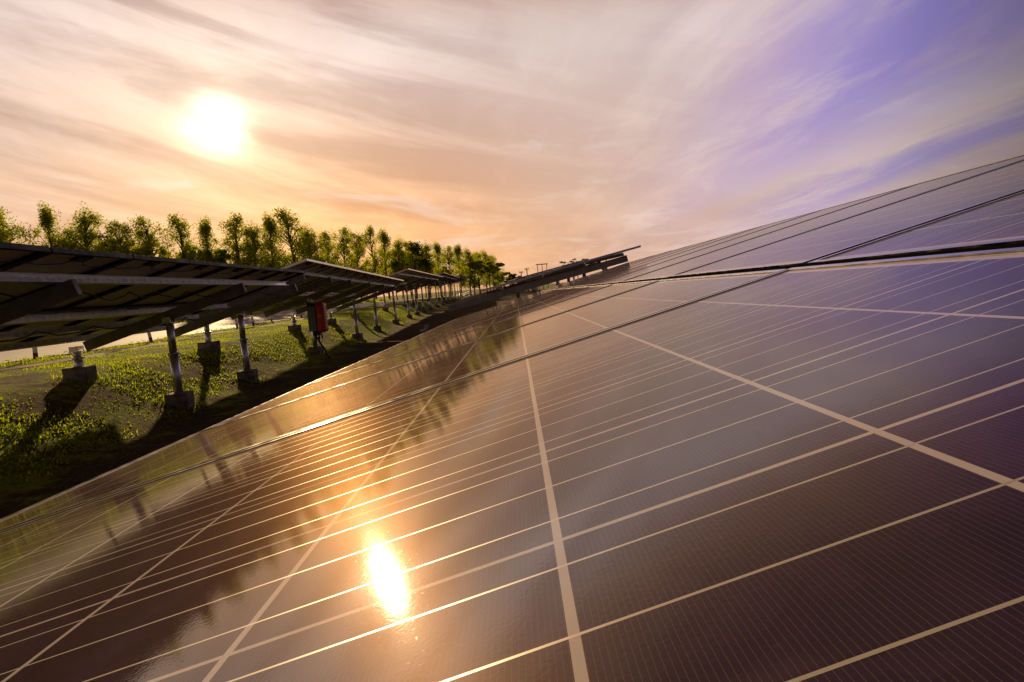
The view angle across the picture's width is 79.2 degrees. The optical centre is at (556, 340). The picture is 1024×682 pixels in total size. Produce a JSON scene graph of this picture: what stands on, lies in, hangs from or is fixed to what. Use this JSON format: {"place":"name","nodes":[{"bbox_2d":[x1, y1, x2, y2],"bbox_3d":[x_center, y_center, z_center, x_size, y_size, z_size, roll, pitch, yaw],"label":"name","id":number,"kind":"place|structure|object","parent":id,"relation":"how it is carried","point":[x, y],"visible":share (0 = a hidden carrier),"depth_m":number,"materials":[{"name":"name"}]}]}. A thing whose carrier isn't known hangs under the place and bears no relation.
{"place":"outdoors","nodes":[
{"label":"outdoors","id":0,"kind":"place"},
{"bbox_2d":[0,302,402,370],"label":"dirt path","id":1,"kind":"structure","parent":0,"point":[63,360],"depth_m":12.99,"materials":[{"name":"soil"}]},
{"bbox_2d":[0,293,473,363],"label":"road","id":2,"kind":"structure","parent":0,"point":[228,322],"depth_m":19.44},
{"bbox_2d":[0,282,565,518],"bbox_3d":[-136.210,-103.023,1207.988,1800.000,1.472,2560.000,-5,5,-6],"label":"ground","id":3,"kind":"structure","parent":0,"point":[98,459],"depth_m":8.14,"materials":[{"name":"green plant"}]},
{"bbox_2d":[0,206,39,244],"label":"roadside tree","id":4,"kind":"object","parent":3,"relation":"on","point":[6,235],"visible":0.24,"depth_m":32.62,"materials":[{"name":"green plant"}]},
{"bbox_2d":[32,347,37,358],"bbox_3d":[-10.156,0.175,11.997,0.058,0.540,0.058,-2,6,-12],"label":"marker post","id":5,"kind":"object","parent":3,"relation":"on","point":[35,352],"visible":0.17,"depth_m":11.98,"materials":[{"name":"white paint"}]},
{"bbox_2d":[32,200,67,247],"bbox_3d":[-29.050,-4.458,35.673,1.817,7.291,1.825,-3,6,15],"label":"roadside tree","id":6,"kind":"object","parent":3,"relation":"on","point":[47,219],"visible":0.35,"depth_m":35.22,"materials":[{"name":"green plant"}]},
{"bbox_2d":[55,201,117,252],"bbox_3d":[-28.356,-4.718,37.253,3.765,7.488,3.400,-2,6,21],"label":"roadside tree","id":7,"kind":"object","parent":3,"relation":"on","point":[85,236],"visible":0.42,"depth_m":36.92,"materials":[{"name":"green plant"}]},
{"bbox_2d":[79,238,131,253],"bbox_3d":[-29.337,-3.873,39.883,3.628,5.773,3.066,-4,5,9],"label":"bush","id":8,"kind":"object","parent":3,"relation":"on","point":[106,245],"visible":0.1,"depth_m":39.47,"materials":[{"name":"green plant"}]},
{"bbox_2d":[102,217,146,254],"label":"roadside tree","id":9,"kind":"object","parent":3,"relation":"on","point":[123,241],"visible":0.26,"depth_m":39.64,"materials":[{"name":"green plant"}]},
{"bbox_2d":[132,246,167,255],"bbox_3d":[-28.606,-4.073,42.843,2.720,5.516,3.219,-2,6,25],"label":"bush","id":10,"kind":"object","parent":3,"relation":"on","point":[148,253],"visible":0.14,"depth_m":42.10,"materials":[{"name":"green plant"}]},
{"bbox_2d":[147,332,152,342],"bbox_3d":[-10.292,-0.139,15.581,0.058,0.540,0.058,-9,9,-1],"label":"marker post","id":11,"kind":"object","parent":3,"relation":"on","point":[150,337],"visible":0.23,"depth_m":15.57,"materials":[{"name":"white plastic"}]},
{"bbox_2d":[129,215,174,257],"bbox_3d":[-27.826,-5.120,42.516,3.196,7.274,3.702,-10,7,-44],"label":"roadside tree","id":12,"kind":"object","parent":3,"relation":"on","point":[150,240],"visible":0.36,"depth_m":42.24,"materials":[{"name":"green plant"}]},
{"bbox_2d":[0,242,304,408],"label":"solar array","id":13,"kind":"object","parent":3,"relation":"on","point":[49,296],"visible":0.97,"depth_m":6.95,"materials":[{"name":"black glass"}]},
{"bbox_2d":[158,251,189,258],"bbox_3d":[-28.321,-4.292,46.011,2.866,5.320,2.421,0,7,40],"label":"bush","id":14,"kind":"object","parent":3,"relation":"on","point":[173,257],"visible":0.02,"depth_m":45.63,"materials":[{"name":"green plant"}]},
{"bbox_2d":[163,212,210,260],"bbox_3d":[-27.290,-5.580,45.025,3.570,7.705,3.122,-4,5,-1],"label":"roadside tree","id":15,"kind":"object","parent":3,"relation":"on","point":[180,234],"visible":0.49,"depth_m":44.88,"materials":[{"name":"green plant"}]},
{"bbox_2d":[180,246,216,261],"bbox_3d":[-27.640,-4.655,47.873,3.041,5.644,2.569,-8,6,-34],"label":"bush","id":16,"kind":"object","parent":3,"relation":"on","point":[207,253],"visible":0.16,"depth_m":47.23,"materials":[{"name":"green plant"}]},
{"bbox_2d":[191,215,224,262],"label":"roadside tree","id":17,"kind":"object","parent":3,"relation":"on","point":[205,233],"visible":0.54,"depth_m":47.33,"materials":[{"name":"green plant"}]},
{"bbox_2d":[206,248,230,263],"bbox_3d":[-26.843,-4.696,49.008,2.284,5.475,2.704,-6,6,-18],"label":"bush","id":18,"kind":"object","parent":3,"relation":"on","point":[224,256],"visible":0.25,"depth_m":48.48,"materials":[{"name":"green plant"}]},
{"bbox_2d":[217,212,266,266],"bbox_3d":[-25.857,-6.418,50.591,4.143,8.197,3.624,-1,6,29],"label":"roadside tree","id":19,"kind":"object","parent":3,"relation":"on","point":[234,236],"visible":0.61,"depth_m":49.73,"materials":[{"name":"green plant"}]},
{"bbox_2d":[223,220,287,267],"bbox_3d":[-25.495,-6.353,51.932,4.851,7.808,5.372,-5,5,-5],"label":"roadside tree","id":20,"kind":"object","parent":3,"relation":"on","point":[250,245],"visible":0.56,"depth_m":51.34,"materials":[{"name":"green plant"}]},
{"bbox_2d":[259,211,288,267],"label":"roadside tree","id":21,"kind":"object","parent":3,"relation":"on","point":[269,224],"visible":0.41,"depth_m":53.84,"materials":[{"name":"green plant"}]},
{"bbox_2d":[260,207,324,265],"bbox_3d":[-24.093,-7.628,56.305,5.890,9.323,5.152,-7,6,-24],"label":"roadside tree","id":22,"kind":"object","parent":3,"relation":"on","point":[284,219],"visible":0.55,"depth_m":56.23,"materials":[{"name":"green plant"}]},
{"bbox_2d":[186,258,403,354],"bbox_3d":[-6.154,-0.729,16.638,2.619,2.205,12.933,-5,5,-6],"label":"solar array","id":23,"kind":"object","parent":3,"relation":"on","point":[331,286],"visible":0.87,"depth_m":14.77,"materials":[{"name":"black glass"}]},
{"bbox_2d":[306,302,330,357],"bbox_3d":[-5.666,-0.274,14.661,0.430,1.377,0.678,-6,6,-18],"label":"inverter box","id":24,"kind":"object","parent":23,"relation":"attached to","point":[317,318],"visible":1,"depth_m":14.65,"materials":[{"name":"red paint"}]},
{"bbox_2d":[282,224,333,263],"bbox_3d":[-23.506,-7.364,59.025,4.498,8.185,4.982,-3,6,16],"label":"roadside tree","id":25,"kind":"object","parent":3,"relation":"on","point":[321,258],"visible":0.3,"depth_m":58.61,"materials":[{"name":"green plant"}]},
{"bbox_2d":[313,228,343,265],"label":"roadside tree","id":26,"kind":"object","parent":3,"relation":"on","point":[324,235],"visible":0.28,"depth_m":63.19,"materials":[{"name":"green plant"}]},
{"bbox_2d":[330,225,360,269],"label":"roadside tree","id":27,"kind":"object","parent":3,"relation":"on","point":[344,241],"visible":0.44,"depth_m":67.37,"materials":[{"name":"green plant"}]},
{"bbox_2d":[345,230,374,297],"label":"roadside tree","id":28,"kind":"object","parent":3,"relation":"on","point":[359,240],"visible":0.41,"depth_m":71.54,"materials":[{"name":"green plant"}]},
{"bbox_2d":[357,224,390,298],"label":"roadside tree","id":29,"kind":"object","parent":3,"relation":"on","point":[375,264],"visible":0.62,"depth_m":75.61,"materials":[{"name":"green plant"}]},
{"bbox_2d":[371,228,395,299],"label":"roadside tree","id":30,"kind":"object","parent":3,"relation":"on","point":[384,237],"visible":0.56,"depth_m":80.05,"materials":[{"name":"green plant"}]},
{"bbox_2d":[351,269,442,330],"bbox_3d":[-8.032,-2.298,33.098,2.632,2.489,20.492,-5,5,-6],"label":"solar array","id":31,"kind":"object","parent":3,"relation":"on","point":[413,279],"visible":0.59,"depth_m":32.61,"materials":[{"name":"grey glass"}]},
{"bbox_2d":[387,261,408,299],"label":"tree","id":32,"kind":"object","parent":3,"relation":"on","point":[400,264],"visible":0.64,"depth_m":82.32,"materials":[{"name":"green plant"}]},
{"bbox_2d":[381,235,418,297],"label":"roadside tree","id":33,"kind":"object","parent":3,"relation":"on","point":[398,252],"visible":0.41,"depth_m":84.13,"materials":[{"name":"green plant"}]},
{"bbox_2d":[400,257,424,298],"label":"tree","id":34,"kind":"object","parent":3,"relation":"on","point":[421,263],"visible":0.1,"depth_m":89.16,"materials":[{"name":"green plant"}]},
{"bbox_2d":[401,241,434,298],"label":"roadside tree","id":35,"kind":"object","parent":3,"relation":"on","point":[413,249],"visible":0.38,"depth_m":89.80,"materials":[{"name":"green plant"}]},
{"bbox_2d":[416,241,441,297],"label":"roadside tree","id":36,"kind":"object","parent":3,"relation":"on","point":[426,248],"visible":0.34,"depth_m":94.98,"materials":[{"name":"green plant"}]},
{"bbox_2d":[411,272,458,309],"bbox_3d":[-10.760,-4.547,57.134,2.632,2.881,26.673,-5,5,-6],"label":"solar array","id":37,"kind":"object","parent":3,"relation":"on","point":[446,278],"visible":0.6,"depth_m":56.83,"materials":[{"name":"grey glass"}]},
{"bbox_2d":[432,241,448,294],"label":"roadside tree","id":38,"kind":"object","parent":3,"relation":"on","point":[438,249],"visible":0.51,"depth_m":100.16,"materials":[{"name":"green plant"}]},
{"bbox_2d":[431,266,451,296],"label":"tree","id":39,"kind":"object","parent":3,"relation":"on","point":[445,267],"visible":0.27,"depth_m":102.87,"materials":[{"name":"green plant"}]},
{"bbox_2d":[441,245,461,295],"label":"roadside tree","id":40,"kind":"object","parent":3,"relation":"on","point":[450,258],"visible":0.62,"depth_m":105.39,"materials":[{"name":"green plant"}]},
{"bbox_2d":[441,274,467,300],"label":"solar array","id":41,"kind":"object","parent":3,"relation":"on","point":[461,278],"visible":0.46,"depth_m":88.59,"materials":[{"name":"grey glass"}]},
{"bbox_2d":[452,244,470,295],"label":"roadside tree","id":42,"kind":"object","parent":3,"relation":"on","point":[457,251],"visible":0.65,"depth_m":111.61,"materials":[{"name":"green plant"}]},
{"bbox_2d":[460,245,481,295],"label":"roadside tree","id":43,"kind":"object","parent":3,"relation":"on","point":[470,258],"visible":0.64,"depth_m":117.53,"materials":[{"name":"green plant"}]},
{"bbox_2d":[461,260,490,294],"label":"tree","id":44,"kind":"object","parent":3,"relation":"on","point":[479,264],"visible":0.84,"depth_m":117.52,"materials":[{"name":"green plant"}]},
{"bbox_2d":[467,250,489,293],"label":"roadside tree","id":45,"kind":"object","parent":3,"relation":"on","point":[480,277],"visible":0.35,"depth_m":124.90,"materials":[{"name":"green plant"}]},
{"bbox_2d":[479,248,497,291],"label":"roadside tree","id":46,"kind":"object","parent":3,"relation":"on","point":[491,260],"visible":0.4,"depth_m":131.84,"materials":[{"name":"green plant"}]},
{"bbox_2d":[482,262,504,290],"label":"tree","id":47,"kind":"object","parent":3,"relation":"on","point":[497,266],"visible":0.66,"depth_m":129.97,"materials":[{"name":"green plant"}]},
{"bbox_2d":[488,255,504,289],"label":"roadside tree","id":48,"kind":"object","parent":3,"relation":"on","point":[495,282],"visible":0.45,"depth_m":138.30,"materials":[{"name":"green plant"}]},
{"bbox_2d":[494,271,510,286],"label":"tree","id":49,"kind":"object","parent":3,"relation":"on","point":[506,273],"visible":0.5,"depth_m":140.53,"materials":[{"name":"green plant"}]},
{"bbox_2d":[0,155,1023,681],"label":"solar array","id":50,"kind":"object","parent":3,"relation":"on","point":[786,451],"visible":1,"depth_m":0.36,"materials":[{"name":"black glass"}]},
{"bbox_2d":[506,274,520,285],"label":"tree","id":51,"kind":"object","parent":3,"relation":"on","point":[512,276],"visible":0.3,"depth_m":120.82,"materials":[{"name":"green plant"}]},
{"bbox_2d":[536,263,548,289],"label":"gantry","id":52,"kind":"object","parent":3,"relation":"on","point":[542,270],"visible":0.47,"depth_m":119.59,"materials":[{"name":"grey metal"}]},
{"bbox_2d":[448,245,640,311],"bbox_3d":[-0.867,-1.195,18.370,3.932,2.181,12.734,-5,5,-6],"label":"solar array","id":53,"kind":"object","parent":3,"relation":"on","point":[557,275],"visible":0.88,"depth_m":12.34,"materials":[{"name":"black glass"}]},
{"bbox_2d":[507,258,588,291],"bbox_3d":[-0.780,-2.770,33.077,3.259,2.499,12.504,-5,5,-6],"label":"solar array","id":54,"kind":"object","parent":3,"relation":"on","point":[545,271],"visible":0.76,"depth_m":27.08,"materials":[{"name":"grey glass"}]},
{"bbox_2d":[559,258,588,265],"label":"flat topped tree","id":55,"kind":"object","parent":3,"relation":"on","point":[571,261],"visible":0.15,"depth_m":117.34,"materials":[{"name":"green plant"}]},
{"bbox_2d":[420,324,427,331],"bbox_3d":[-4.571,-0.429,21.264,0.284,0.272,0.132,-5,5,-6],"label":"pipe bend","id":56,"kind":"object","parent":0,"point":[424,329],"visible":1,"depth_m":21.22,"materials":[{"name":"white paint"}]},
{"bbox_2d":[0,0,1023,297],"label":"sky","id":57,"kind":"structure","parent":0,"point":[527,133],"materials":[{"name":"orange"}]}
]}

